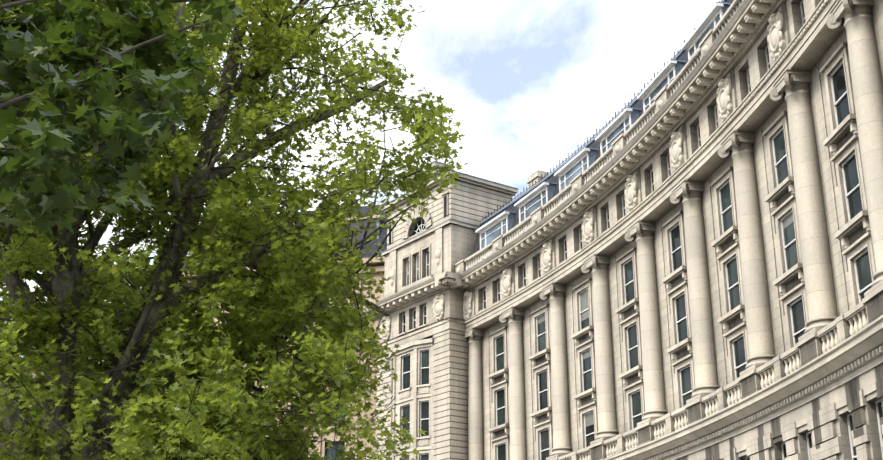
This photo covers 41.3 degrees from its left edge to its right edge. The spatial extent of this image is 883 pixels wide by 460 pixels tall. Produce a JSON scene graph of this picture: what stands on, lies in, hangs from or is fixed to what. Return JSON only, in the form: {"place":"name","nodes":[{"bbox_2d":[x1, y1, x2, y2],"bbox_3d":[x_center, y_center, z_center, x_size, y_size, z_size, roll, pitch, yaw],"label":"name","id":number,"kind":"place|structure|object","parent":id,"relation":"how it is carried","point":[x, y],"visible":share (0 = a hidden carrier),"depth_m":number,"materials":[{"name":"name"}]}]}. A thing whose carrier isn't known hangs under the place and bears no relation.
{"place":"outdoors","nodes":[
{"label":"outdoors","id":0,"kind":"place"},
{"bbox_2d":[0,0,245,236],"bbox_3d":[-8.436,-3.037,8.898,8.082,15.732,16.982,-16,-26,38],"label":"tree","id":1,"kind":"object","parent":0,"point":[51,107],"depth_m":11.92,"materials":[{"name":"green plant"}]},
{"bbox_2d":[24,215,384,459],"bbox_3d":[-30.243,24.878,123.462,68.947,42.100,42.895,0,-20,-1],"label":"building","id":2,"kind":"structure","parent":0,"point":[379,265],"depth_m":107.34,"materials":[{"name":"beige stone"}]},
{"bbox_2d":[214,222,375,242],"bbox_3d":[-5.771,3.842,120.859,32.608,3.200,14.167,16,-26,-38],"label":"dormer openings","id":3,"kind":"object","parent":2,"relation":"attached to","point":[360,236],"visible":0.04,"depth_m":112.86,"materials":[{"name":"black metal"}]},
{"bbox_2d":[85,303,343,459],"bbox_3d":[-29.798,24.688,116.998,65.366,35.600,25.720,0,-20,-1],"label":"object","id":4,"kind":"structure","parent":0,"point":[300,427],"depth_m":105.89,"materials":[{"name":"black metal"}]},
{"bbox_2d":[0,0,467,459],"bbox_3d":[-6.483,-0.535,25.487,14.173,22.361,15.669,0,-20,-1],"label":"plane tree","id":5,"kind":"object","parent":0,"point":[142,432],"depth_m":22.98,"materials":[{"name":"green plant"}]},
{"bbox_2d":[0,0,720,357],"label":"sky","id":6,"kind":"structure","parent":0,"point":[527,83],"materials":[{"name":"white"}]},
{"label":"ground","id":7,"kind":"structure","parent":0,"visible":0},
{"bbox_2d":[375,179,511,459],"bbox_3d":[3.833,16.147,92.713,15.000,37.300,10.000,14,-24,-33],"label":"stone wall","id":8,"kind":"structure","parent":7,"relation":"on","point":[471,204],"depth_m":87.38,"materials":[{"name":"stone"}]},
{"bbox_2d":[378,0,882,459],"bbox_3d":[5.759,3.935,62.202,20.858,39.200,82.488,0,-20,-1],"label":"crescent walls","id":9,"kind":"structure","parent":7,"relation":"on","point":[453,244],"depth_m":61.27,"materials":[{"name":"beige stone"}]},
{"bbox_2d":[309,0,744,274],"bbox_3d":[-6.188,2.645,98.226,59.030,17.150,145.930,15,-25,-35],"label":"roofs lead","id":10,"kind":"object","parent":9,"relation":"on","point":[635,112],"visible":0.15,"depth_m":80.37,"materials":[{"name":"grey metal"}]},
{"bbox_2d":[184,0,733,270],"bbox_3d":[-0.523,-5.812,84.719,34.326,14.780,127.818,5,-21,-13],"label":"slate roofs","id":11,"kind":"object","parent":10,"relation":"on","point":[553,178],"visible":0.02,"depth_m":90.30,"materials":[{"name":"grey stone"}]},
{"bbox_2d":[481,14,719,254],"bbox_3d":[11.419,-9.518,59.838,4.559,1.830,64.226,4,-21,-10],"label":"dormer windows","id":12,"kind":"structure","parent":10,"relation":"attached to","point":[493,236],"depth_m":77.00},
{"bbox_2d":[463,0,738,271],"bbox_3d":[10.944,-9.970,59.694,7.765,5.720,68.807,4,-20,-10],"label":"roof iron cresting","id":13,"kind":"object","parent":9,"relation":"on","point":[581,145],"visible":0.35,"depth_m":78.90,"materials":[{"name":"black metal"}]},
{"bbox_2d":[363,0,882,459],"bbox_3d":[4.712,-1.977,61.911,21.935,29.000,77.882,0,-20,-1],"label":"crescent mouldings","id":14,"kind":"object","parent":9,"relation":"attached to","point":[813,44],"visible":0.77,"depth_m":57.01,"materials":[{"name":"beige stone"}]},
{"bbox_2d":[363,0,882,459],"bbox_3d":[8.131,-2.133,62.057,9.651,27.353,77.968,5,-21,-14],"label":"molding","id":15,"kind":"object","parent":9,"relation":"attached to","point":[775,39],"visible":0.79,"depth_m":61.04,"materials":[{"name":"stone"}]},
{"bbox_2d":[496,135,879,459],"bbox_3d":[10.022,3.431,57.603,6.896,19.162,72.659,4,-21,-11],"label":"stone weather streaks","id":16,"kind":"object","parent":15,"relation":"on","point":[849,383],"visible":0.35,"depth_m":44.79,"materials":[{"name":"grey stone"}]},
{"bbox_2d":[389,3,882,459],"bbox_3d":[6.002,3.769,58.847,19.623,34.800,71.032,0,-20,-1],"label":"window glass","id":17,"kind":"object","parent":9,"relation":"attached to","point":[854,197],"visible":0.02,"depth_m":61.21,"materials":[{"name":"black glass"}]},
{"bbox_2d":[401,0,882,459],"bbox_3d":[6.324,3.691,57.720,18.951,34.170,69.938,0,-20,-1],"label":"window frames","id":18,"kind":"structure","parent":9,"relation":"attached to","point":[708,20],"depth_m":66.45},
{"bbox_2d":[402,71,793,459],"bbox_3d":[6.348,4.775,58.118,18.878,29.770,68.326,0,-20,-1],"label":"window blinds","id":19,"kind":"object","parent":18,"relation":"attached to","point":[584,303],"visible":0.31,"depth_m":73.65,"materials":[{"name":"beige fabric"}]},
{"bbox_2d":[464,0,882,459],"bbox_3d":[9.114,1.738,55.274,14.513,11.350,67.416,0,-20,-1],"label":"columns","id":20,"kind":"structure","parent":9,"relation":"attached to","point":[855,18],"depth_m":55.52,"materials":[{"name":"beige stone"}]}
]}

